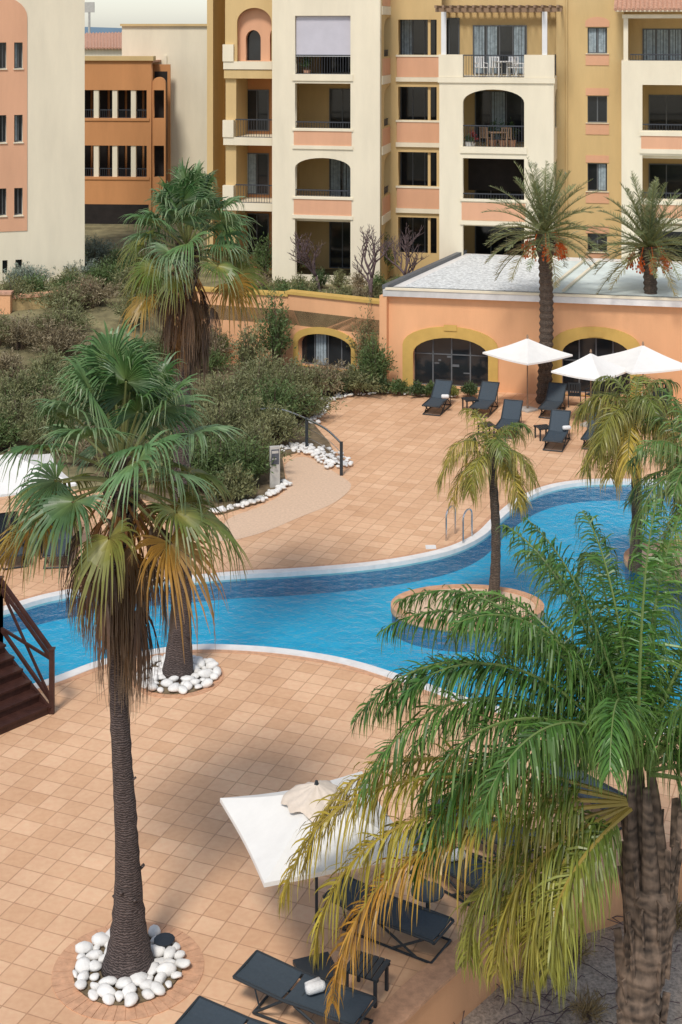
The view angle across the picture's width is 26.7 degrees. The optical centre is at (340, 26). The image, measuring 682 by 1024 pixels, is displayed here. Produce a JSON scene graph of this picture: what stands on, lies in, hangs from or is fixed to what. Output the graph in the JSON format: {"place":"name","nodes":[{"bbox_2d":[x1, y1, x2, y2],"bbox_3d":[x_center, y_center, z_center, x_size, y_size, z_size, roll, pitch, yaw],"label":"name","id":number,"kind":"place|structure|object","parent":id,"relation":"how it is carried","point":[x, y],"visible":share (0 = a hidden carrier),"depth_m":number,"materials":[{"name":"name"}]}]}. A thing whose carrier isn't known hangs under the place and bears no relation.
{"place":"outdoors","nodes":[
{"label":"outdoors","id":0,"kind":"place"},
{"bbox_2d":[0,288,217,489],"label":"garden slope","id":1,"kind":"structure","parent":0,"point":[107,316],"depth_m":57.05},
{"bbox_2d":[0,347,28,381],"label":"shrub","id":2,"kind":"object","parent":1,"relation":"on","point":[7,360],"visible":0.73,"depth_m":52.70,"materials":[{"name":"green plant"}]},
{"bbox_2d":[0,409,33,449],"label":"shrub","id":3,"kind":"object","parent":1,"relation":"on","point":[3,441],"visible":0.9,"depth_m":47.10,"materials":[{"name":"green plant"}]},
{"bbox_2d":[0,272,43,303],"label":"shrub","id":4,"kind":"object","parent":1,"relation":"on","point":[17,289],"visible":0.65,"depth_m":59.82,"materials":[{"name":"green plant"}]},
{"bbox_2d":[0,310,46,349],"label":"shrub","id":5,"kind":"object","parent":1,"relation":"on","point":[14,332],"visible":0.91,"depth_m":55.27,"materials":[{"name":"green plant"}]},
{"bbox_2d":[0,362,56,413],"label":"shrub","id":6,"kind":"object","parent":1,"relation":"on","point":[3,381],"visible":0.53,"depth_m":50.35,"materials":[{"name":"green plant"}]},
{"bbox_2d":[4,364,60,409],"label":"shrub","id":7,"kind":"object","parent":1,"relation":"on","point":[17,385],"visible":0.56,"depth_m":50.18,"materials":[{"name":"green plant"}]},
{"bbox_2d":[0,387,65,441],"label":"shrub","id":8,"kind":"object","parent":1,"relation":"on","point":[21,414],"visible":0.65,"depth_m":48.29,"materials":[{"name":"green plant"}]},
{"bbox_2d":[12,290,59,310],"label":"wall run","id":9,"kind":"structure","parent":1,"relation":"on","point":[17,305],"depth_m":59.56,"materials":[{"name":"paint"}]},
{"bbox_2d":[5,313,86,350],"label":"shrub","id":10,"kind":"object","parent":1,"relation":"on","point":[64,328],"visible":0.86,"depth_m":55.07,"materials":[{"name":"green plant"}]},
{"bbox_2d":[3,402,90,454],"bbox_3d":[-9.183,13.180,47.008,3.290,1.537,3.209,0,0,-31],"label":"shrub","id":11,"kind":"object","parent":1,"relation":"on","point":[24,431],"visible":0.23,"depth_m":46.87,"materials":[{"name":"green plant"}]},
{"bbox_2d":[22,345,75,372],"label":"shrub","id":12,"kind":"object","parent":1,"relation":"on","point":[48,359],"visible":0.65,"depth_m":52.74,"materials":[{"name":"green plant"}]},
{"bbox_2d":[16,295,96,333],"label":"shrub","id":13,"kind":"object","parent":1,"relation":"on","point":[74,314],"visible":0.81,"depth_m":56.34,"materials":[{"name":"green plant"}]},
{"bbox_2d":[27,325,100,355],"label":"shrub","id":14,"kind":"object","parent":1,"relation":"on","point":[60,344],"visible":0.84,"depth_m":54.72,"materials":[{"name":"green plant"}]},
{"bbox_2d":[32,280,116,313],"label":"shrub","id":15,"kind":"object","parent":1,"relation":"on","point":[48,298],"visible":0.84,"depth_m":58.86,"materials":[{"name":"green plant"}]},
{"bbox_2d":[66,275,129,308],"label":"shrub","id":16,"kind":"object","parent":1,"relation":"on","point":[94,288],"visible":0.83,"depth_m":59.76,"materials":[{"name":"green plant"}]},
{"bbox_2d":[85,0,206,27],"label":"sky","id":17,"kind":"structure","parent":0,"point":[108,13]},
{"bbox_2d":[1,222,395,334],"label":"terrace","id":18,"kind":"structure","parent":0,"point":[115,233],"depth_m":68.79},
{"bbox_2d":[0,42,23,271],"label":"windows","id":19,"kind":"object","parent":18,"relation":"on","point":[17,132],"visible":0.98,"depth_m":65.69,"materials":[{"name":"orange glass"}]},
{"bbox_2d":[1,262,54,283],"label":"shrub","id":20,"kind":"object","parent":18,"relation":"on","point":[19,270],"visible":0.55,"depth_m":64.17,"materials":[{"name":"green plant"}]},
{"bbox_2d":[0,0,84,283],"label":"front wall","id":21,"kind":"structure","parent":18,"relation":"on","point":[53,236],"depth_m":65.96,"materials":[{"name":"paint"}]},
{"bbox_2d":[0,0,26,231],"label":"salmon panel","id":22,"kind":"object","parent":21,"relation":"attached to","point":[13,97],"visible":1,"depth_m":65.39,"materials":[{"name":"paint"}]},
{"bbox_2d":[85,234,117,264],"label":"shrub","id":23,"kind":"object","parent":18,"relation":"on","point":[96,250],"visible":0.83,"depth_m":70.19,"materials":[{"name":"green plant"}]},
{"bbox_2d":[85,32,121,55],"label":"tiled roof house","id":24,"kind":"structure","parent":18,"relation":"on","point":[103,44],"depth_m":101.84,"materials":[{"name":"pink tile"}]},
{"bbox_2d":[79,258,128,287],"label":"shrub","id":25,"kind":"object","parent":18,"relation":"on","point":[104,272],"visible":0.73,"depth_m":63.97,"materials":[{"name":"green plant"}]},
{"bbox_2d":[85,56,170,223],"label":"orange apartment wing","id":26,"kind":"structure","parent":18,"relation":"on","point":[127,131],"depth_m":84.97,"materials":[{"name":"paint"}]},
{"bbox_2d":[120,24,206,180],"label":"cream block","id":27,"kind":"structure","parent":18,"relation":"on","point":[181,49],"depth_m":87.67,"materials":[{"name":"paint"}]},
{"bbox_2d":[249,231,271,277],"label":"terrace shrub","id":28,"kind":"object","parent":18,"relation":"on","point":[263,259],"visible":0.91,"depth_m":66.34,"materials":[{"name":"green plant"}]},
{"bbox_2d":[287,232,325,290],"bbox_3d":[-1.445,10.153,60.602,1.628,3.124,2.318,0,0,0],"label":"bare tree","id":29,"kind":"object","parent":18,"relation":"on","point":[305,259],"visible":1,"depth_m":60.63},
{"bbox_2d":[272,0,380,285],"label":"tower front","id":30,"kind":"structure","parent":18,"relation":"on","point":[362,159],"depth_m":65.00,"materials":[{"name":"paint"}]},
{"bbox_2d":[352,226,395,297],"bbox_3d":[1.710,10.065,60.614,2.433,3.320,1.703,0,0,39],"label":"bare tree","id":31,"kind":"object","parent":18,"relation":"on","point":[373,260],"visible":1,"depth_m":60.62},
{"bbox_2d":[381,0,389,279],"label":"tower side","id":32,"kind":"structure","parent":18,"relation":"on","point":[385,269],"depth_m":65.28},
{"bbox_2d":[382,0,390,224],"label":"side trim","id":33,"kind":"structure","parent":32,"relation":"attached to","point":[386,143],"depth_m":66.17,"materials":[{"name":"orange paint"}]},
{"bbox_2d":[376,224,427,274],"bbox_3d":[2.861,10.017,61.434,1.793,3.386,2.740,0,0,-30],"label":"bare tree","id":34,"kind":"object","parent":18,"relation":"on","point":[407,256],"visible":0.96,"depth_m":61.40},
{"bbox_2d":[207,0,681,275],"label":"facade details","id":35,"kind":"object","parent":18,"relation":"on","point":[239,127],"visible":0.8,"depth_m":67.07,"materials":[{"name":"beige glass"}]},
{"bbox_2d":[225,0,271,61],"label":"arch surround","id":36,"kind":"object","parent":35,"relation":"attached to","point":[234,9],"visible":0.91,"depth_m":67.17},
{"bbox_2d":[238,8,271,60],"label":"arch wall","id":37,"kind":"structure","parent":35,"relation":"on","point":[258,20],"depth_m":67.39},
{"bbox_2d":[384,0,441,276],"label":"recess front","id":38,"kind":"object","parent":35,"relation":"attached to","point":[412,9],"visible":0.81,"depth_m":67.11,"materials":[{"name":"paint"}]},
{"bbox_2d":[439,77,553,259],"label":"tower front","id":39,"kind":"structure","parent":35,"relation":"attached to","point":[538,98],"depth_m":63.86,"materials":[{"name":"paint"}]},
{"bbox_2d":[621,60,681,260],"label":"bay front","id":40,"kind":"object","parent":35,"relation":"attached to","point":[636,76],"visible":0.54,"depth_m":62.30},
{"bbox_2d":[556,0,623,258],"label":"windowed wall","id":41,"kind":"structure","parent":18,"relation":"on","point":[582,77],"depth_m":65.31,"materials":[{"name":"paint"}]},
{"bbox_2d":[218,457,350,540],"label":"path","id":42,"kind":"structure","parent":0,"point":[315,486],"depth_m":42.47,"materials":[{"name":"concrete"}]},
{"bbox_2d":[0,361,681,1023],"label":"terracotta tiled deck","id":43,"kind":"structure","parent":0,"point":[254,725],"depth_m":27.24,"materials":[{"name":"tile"}]},
{"bbox_2d":[0,511,29,569],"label":"sun lounger","id":44,"kind":"object","parent":43,"relation":"on","point":[3,528],"visible":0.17,"depth_m":38.34,"materials":[{"name":"fabric"}]},
{"bbox_2d":[0,576,55,734],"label":"wooden footbridge stairs","id":45,"kind":"structure","parent":43,"relation":"on","point":[23,701],"depth_m":29.47,"materials":[{"name":"brown wood"}]},
{"bbox_2d":[0,449,76,526],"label":"patio umbrella","id":46,"kind":"object","parent":43,"relation":"on","point":[13,482],"visible":0.45,"depth_m":37.84,"materials":[{"name":"fabric"}]},
{"bbox_2d":[51,921,203,1020],"bbox_3d":[-3.155,14.010,21.330,2.238,0.080,2.239,0,0,0],"label":"palm planter ring","id":47,"kind":"object","parent":43,"relation":"on","point":[70,995],"visible":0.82,"depth_m":20.88,"materials":[{"name":"ceramic"}]},
{"bbox_2d":[0,316,253,979],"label":"washingtonia palm","id":48,"kind":"object","parent":47,"relation":"in","point":[111,372],"visible":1,"depth_m":21.04,"materials":[{"name":"green plant"}]},
{"bbox_2d":[72,924,190,1006],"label":"white cobblestones","id":49,"kind":"structure","parent":47,"relation":"on","point":[165,966],"depth_m":21.07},
{"bbox_2d":[135,658,223,697],"bbox_3d":[-3.520,14.010,30.924,1.997,0.080,1.999,0,0,0],"label":"palm planter ring","id":50,"kind":"object","parent":43,"relation":"on","point":[192,691],"visible":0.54,"depth_m":30.20,"materials":[{"name":"ceramic"}]},
{"bbox_2d":[142,654,220,693],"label":"white cobblestones","id":51,"kind":"structure","parent":50,"relation":"on","point":[209,673],"depth_m":30.64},
{"bbox_2d":[116,157,271,682],"bbox_3d":[-3.189,8.413,30.929,3.539,11.214,3.663,0,0,0],"label":"washingtonia palm","id":52,"kind":"object","parent":43,"relation":"on","point":[189,199],"visible":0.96,"depth_m":30.60,"materials":[{"name":"green plant"}]},
{"bbox_2d":[175,996,268,1023],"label":"sun lounger","id":53,"kind":"object","parent":43,"relation":"on","point":[201,1010],"visible":1,"depth_m":19.75,"materials":[{"name":"fabric"}]},
{"bbox_2d":[165,286,287,364],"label":"wall run","id":54,"kind":"structure","parent":43,"relation":"on","point":[225,325],"depth_m":59.95,"materials":[{"name":"paint"}]},
{"bbox_2d":[47,365,427,514],"bbox_3d":[-10.756,13.990,50.204,28.161,0.080,18.054,0,0,0],"label":"planting bed","id":55,"kind":"object","parent":43,"relation":"on","point":[262,481],"visible":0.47,"depth_m":45.88,"materials":[{"name":"soil"}]},
{"bbox_2d":[147,438,228,493],"bbox_3d":[-4.595,13.110,43.189,2.926,1.681,2.975,0,0,0],"label":"shrub","id":56,"kind":"object","parent":55,"relation":"on","point":[203,463],"visible":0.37,"depth_m":42.86,"materials":[{"name":"green plant"}]},
{"bbox_2d":[163,431,263,481],"bbox_3d":[-3.902,13.011,43.411,3.052,1.879,3.106,0,0,0],"label":"shrub","id":57,"kind":"object","parent":55,"relation":"on","point":[225,450],"visible":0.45,"depth_m":43.22,"materials":[{"name":"green plant"}]},
{"bbox_2d":[199,346,238,372],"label":"shrub","id":58,"kind":"object","parent":55,"relation":"on","point":[217,358],"visible":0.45,"depth_m":57.76,"materials":[{"name":"green plant"}]},
{"bbox_2d":[171,393,268,446],"bbox_3d":[-3.852,12.907,46.574,3.278,2.086,3.298,0,0,0],"label":"shrub","id":59,"kind":"object","parent":55,"relation":"on","point":[215,419],"visible":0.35,"depth_m":46.37,"materials":[{"name":"green plant"}]},
{"bbox_2d":[205,460,263,502],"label":"shrub","id":60,"kind":"object","parent":55,"relation":"on","point":[241,488],"visible":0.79,"depth_m":42.09,"materials":[{"name":"green plant"}]},
{"bbox_2d":[191,366,278,416],"bbox_3d":[-4.293,13.009,51.352,3.597,1.881,3.414,0,0,-42],"label":"shrub","id":61,"kind":"object","parent":55,"relation":"on","point":[225,389],"visible":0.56,"depth_m":51.06,"materials":[{"name":"green plant"}]},
{"bbox_2d":[217,430,275,486],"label":"shrub","id":62,"kind":"object","parent":55,"relation":"on","point":[256,465],"visible":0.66,"depth_m":43.38,"materials":[{"name":"green plant"}]},
{"bbox_2d":[229,321,269,374],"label":"climbing plant","id":63,"kind":"object","parent":55,"relation":"on","point":[246,350],"visible":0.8,"depth_m":56.91,"materials":[{"name":"green plant"}]},
{"bbox_2d":[209,479,292,512],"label":"white cobblestones","id":64,"kind":"structure","parent":55,"relation":"on","point":[243,503],"depth_m":42.13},
{"bbox_2d":[210,387,299,440],"bbox_3d":[-2.882,12.900,47.230,2.989,2.101,2.999,0,0,-25],"label":"shrub","id":65,"kind":"object","parent":55,"relation":"on","point":[252,411],"visible":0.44,"depth_m":47.07,"materials":[{"name":"green plant"}]},
{"bbox_2d":[221,415,293,472],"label":"shrub","id":66,"kind":"object","parent":55,"relation":"on","point":[266,436],"visible":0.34,"depth_m":44.91,"materials":[{"name":"green plant"}]},
{"bbox_2d":[234,346,287,382],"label":"shrub","id":67,"kind":"object","parent":55,"relation":"on","point":[266,361],"visible":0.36,"depth_m":54.87,"materials":[{"name":"green plant"}]},
{"bbox_2d":[205,353,320,407],"bbox_3d":[-3.249,12.924,52.580,3.525,2.053,3.732,0,0,42],"label":"shrub","id":68,"kind":"object","parent":55,"relation":"on","point":[260,374],"visible":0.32,"depth_m":52.51,"materials":[{"name":"green plant"}]},
{"bbox_2d":[249,277,296,364],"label":"climbing plant","id":69,"kind":"object","parent":55,"relation":"on","point":[276,344],"visible":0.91,"depth_m":58.05,"materials":[{"name":"green plant"}]},
{"bbox_2d":[269,445,279,487],"bbox_3d":[-2.005,13.360,43.496,0.300,1.280,0.135,0,0,-14],"label":"information sign","id":70,"kind":"object","parent":55,"relation":"on","point":[274,476],"visible":0.95,"depth_m":43.45,"materials":[{"name":"metal"}]},
{"bbox_2d":[236,372,327,417],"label":"shrub","id":71,"kind":"object","parent":55,"relation":"on","point":[277,396],"visible":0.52,"depth_m":50.18,"materials":[{"name":"green plant"}]},
{"bbox_2d":[258,398,312,445],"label":"shrub","id":72,"kind":"object","parent":55,"relation":"on","point":[284,431],"visible":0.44,"depth_m":47.69,"materials":[{"name":"green plant"}]},
{"bbox_2d":[256,352,339,393],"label":"shrub","id":73,"kind":"object","parent":55,"relation":"on","point":[295,371],"visible":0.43,"depth_m":53.54,"materials":[{"name":"green plant"}]},
{"bbox_2d":[280,381,346,419],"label":"shrub","id":74,"kind":"object","parent":55,"relation":"on","point":[317,407],"visible":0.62,"depth_m":50.91,"materials":[{"name":"green plant"}]},
{"bbox_2d":[279,442,353,468],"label":"white cobblestones","id":75,"kind":"structure","parent":55,"relation":"on","point":[312,450],"depth_m":46.78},
{"bbox_2d":[294,357,365,396],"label":"shrub","id":76,"kind":"object","parent":55,"relation":"on","point":[330,367],"visible":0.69,"depth_m":54.11,"materials":[{"name":"green plant"}]},
{"bbox_2d":[327,362,391,394],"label":"shrub","id":77,"kind":"object","parent":55,"relation":"on","point":[358,384],"visible":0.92,"depth_m":54.17,"materials":[{"name":"green plant"}]},
{"bbox_2d":[346,291,378,361],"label":"climbing plant","id":78,"kind":"object","parent":55,"relation":"on","point":[361,338],"visible":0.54,"depth_m":57.12,"materials":[{"name":"green plant"}]},
{"bbox_2d":[352,331,397,391],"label":"shrub","id":79,"kind":"object","parent":55,"relation":"on","point":[372,360],"visible":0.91,"depth_m":54.84,"materials":[{"name":"green plant"}]},
{"bbox_2d":[260,408,342,475],"bbox_3d":[-1.117,13.475,46.941,0.766,1.050,4.960,0,0,-35],"label":"curved handrail","id":80,"kind":"object","parent":43,"relation":"on","point":[332,434],"visible":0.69,"depth_m":46.61,"materials":[{"name":"black metal"}]},
{"bbox_2d":[232,950,376,1023],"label":"sun lounger","id":81,"kind":"object","parent":43,"relation":"on","point":[267,974],"visible":0.91,"depth_m":20.29,"materials":[{"name":"fabric"}]},
{"bbox_2d":[220,771,417,980],"bbox_3d":[-0.363,12.585,21.271,2.325,2.830,2.325,0,0,-20],"label":"patio umbrella","id":82,"kind":"object","parent":43,"relation":"on","point":[267,825],"visible":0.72,"depth_m":20.92,"materials":[{"name":"fabric"}]},
{"bbox_2d":[285,289,378,371],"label":"wall run","id":83,"kind":"structure","parent":43,"relation":"on","point":[321,343],"depth_m":58.51,"materials":[{"name":"paint"}]},
{"bbox_2d":[3,477,681,737],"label":"swimming pool","id":84,"kind":"structure","parent":43,"relation":"in","point":[337,618],"depth_m":36.28,"materials":[{"name":"liquid"}]},
{"bbox_2d":[345,951,390,1007],"bbox_3d":[0.373,13.790,20.783,0.550,0.420,0.500,0,0,26],"label":"slatted side table","id":85,"kind":"object","parent":43,"relation":"on","point":[372,973],"visible":0.73,"depth_m":20.75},
{"bbox_2d":[322,876,454,963],"bbox_3d":[0.721,13.771,22.170,1.986,0.438,0.688,0,0,32],"label":"sun lounger","id":86,"kind":"object","parent":43,"relation":"on","point":[429,925],"visible":0.65,"depth_m":21.97,"materials":[{"name":"fabric"}]},
{"bbox_2d":[411,881,443,908],"bbox_3d":[1.356,13.775,22.515,0.516,0.450,0.516,0,0,0],"label":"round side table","id":87,"kind":"object","parent":43,"relation":"on","point":[426,897],"visible":0.35,"depth_m":22.44,"materials":[{"name":"metal"}]},
{"bbox_2d":[422,379,452,415],"bbox_3d":[3.523,13.548,52.420,0.688,0.884,1.800,0,0,20],"label":"sun lounger","id":88,"kind":"object","parent":43,"relation":"on","point":[440,388],"visible":0.98,"depth_m":52.80,"materials":[{"name":"fabric"}]},
{"bbox_2d":[407,824,512,914],"bbox_3d":[1.821,13.763,23.497,1.984,0.454,0.688,0,0,44],"label":"sun lounger","id":89,"kind":"object","parent":43,"relation":"on","point":[472,878],"visible":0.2,"depth_m":23.17,"materials":[{"name":"fabric"}]},
{"bbox_2d":[469,381,499,417],"bbox_3d":[5.216,13.548,52.160,0.688,0.884,1.800,0,0,20],"label":"sun lounger","id":90,"kind":"object","parent":43,"relation":"on","point":[488,393],"visible":0.92,"depth_m":52.55,"materials":[{"name":"fabric"}]},
{"bbox_2d":[494,399,522,438],"bbox_3d":[5.791,13.548,49.575,0.688,0.884,1.800,0,0,17],"label":"sun lounger","id":91,"kind":"object","parent":43,"relation":"on","point":[511,410],"visible":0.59,"depth_m":50.03,"materials":[{"name":"fabric"}]},
{"bbox_2d":[483,335,572,412],"bbox_3d":[6.798,12.625,52.381,2.305,2.750,2.304,0,0,-38],"label":"patio umbrella","id":92,"kind":"object","parent":43,"relation":"on","point":[527,351],"visible":0.99,"depth_m":51.98,"materials":[{"name":"fabric"}]},
{"bbox_2d":[379,250,681,400],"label":"restaurant pavilion","id":93,"kind":"structure","parent":43,"relation":"on","point":[454,316],"depth_m":55.23,"materials":[{"name":"orange paint"}]},
{"bbox_2d":[482,157,615,403],"bbox_3d":[7.673,9.443,53.308,4.964,9.139,5.270,0,0,0],"label":"date palm","id":94,"kind":"object","parent":43,"relation":"on","point":[544,233],"visible":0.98,"depth_m":53.15,"materials":[{"name":"green plant"}]},
{"bbox_2d":[538,382,566,418],"bbox_3d":[7.655,13.548,51.984,0.688,0.884,1.800,0,0,21],"label":"sun lounger","id":95,"kind":"object","parent":43,"relation":"on","point":[555,396],"visible":0.84,"depth_m":52.36,"materials":[{"name":"fabric"}]},
{"bbox_2d":[542,409,570,451],"bbox_3d":[7.214,13.518,48.050,0.688,0.943,1.746,0,0,18],"label":"sun lounger","id":96,"kind":"object","parent":43,"relation":"on","point":[556,432],"visible":1,"depth_m":48.45,"materials":[{"name":"fabric"}]},
{"bbox_2d":[551,349,625,426],"bbox_3d":[8.750,12.660,50.327,2.004,2.680,2.004,0,0,40],"label":"patio umbrella","id":97,"kind":"object","parent":43,"relation":"on","point":[591,367],"visible":0.91,"depth_m":49.96,"materials":[{"name":"fabric"}]},
{"bbox_2d":[584,171,681,296],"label":"date palm","id":98,"kind":"object","parent":43,"relation":"on","point":[649,247],"visible":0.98,"depth_m":54.44,"materials":[{"name":"green plant"}]},
{"bbox_2d":[598,341,681,394],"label":"patio umbrella","id":99,"kind":"object","parent":43,"relation":"on","point":[642,359],"visible":0.94,"depth_m":50.73,"materials":[{"name":"fabric"}]},
{"bbox_2d":[391,584,543,651],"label":"pool island","id":100,"kind":"structure","parent":0,"point":[515,593],"depth_m":34.31,"materials":[{"name":"ceramic"}]},
{"bbox_2d":[434,408,540,600],"bbox_3d":[3.574,11.728,35.156,2.619,4.524,2.713,0,0,0],"label":"queen palm","id":101,"kind":"object","parent":100,"relation":"on","point":[493,458],"visible":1,"depth_m":34.77,"materials":[{"name":"green plant"}]},
{"bbox_2d":[459,902,681,1023],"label":"gravel bed","id":102,"kind":"object","parent":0,"point":[487,1010],"visible":0.07,"depth_m":21.93,"materials":[{"name":"gravel"}]},
{"bbox_2d":[275,497,681,1023],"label":"queen palm","id":103,"kind":"object","parent":102,"relation":"on","point":[616,719],"visible":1,"depth_m":19.31,"materials":[{"name":"green plant"}]},
{"bbox_2d":[363,840,681,1023],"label":"retaining wall","id":104,"kind":"structure","parent":102,"relation":"on","point":[437,991],"depth_m":21.31,"materials":[{"name":"paint"}]},
{"bbox_2d":[453,916,681,1023],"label":"fallen twigs","id":105,"kind":"object","parent":102,"relation":"on","point":[530,1020],"visible":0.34,"depth_m":21.72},
{"bbox_2d":[563,983,614,1023],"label":"dry grass tuft","id":106,"kind":"object","parent":102,"relation":"on","point":[582,1005],"visible":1,"depth_m":21.36,"materials":[{"name":"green plant"}]},
{"bbox_2d":[542,757,625,830],"bbox_3d":[4.365,13.743,25.792,0.688,0.493,1.979,0,0,-39],"label":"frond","id":107,"kind":"object","parent":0,"point":[605,787],"visible":0.16,"depth_m":25.76,"materials":[{"name":"plant"}]},
{"bbox_2d":[624,540,681,601],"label":"pool island","id":108,"kind":"structure","parent":0,"point":[626,558],"depth_m":37.41,"materials":[{"name":"ceramic"}]},
{"bbox_2d":[569,374,681,571],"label":"queen palm","id":109,"kind":"object","parent":108,"relation":"on","point":[616,436],"visible":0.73,"depth_m":36.40,"materials":[{"name":"green plant"}]},
{"bbox_2d":[620,388,681,585],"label":"queen palm","id":110,"kind":"object","parent":108,"relation":"on","point":[672,487],"visible":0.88,"depth_m":33.70,"materials":[{"name":"green plant"}]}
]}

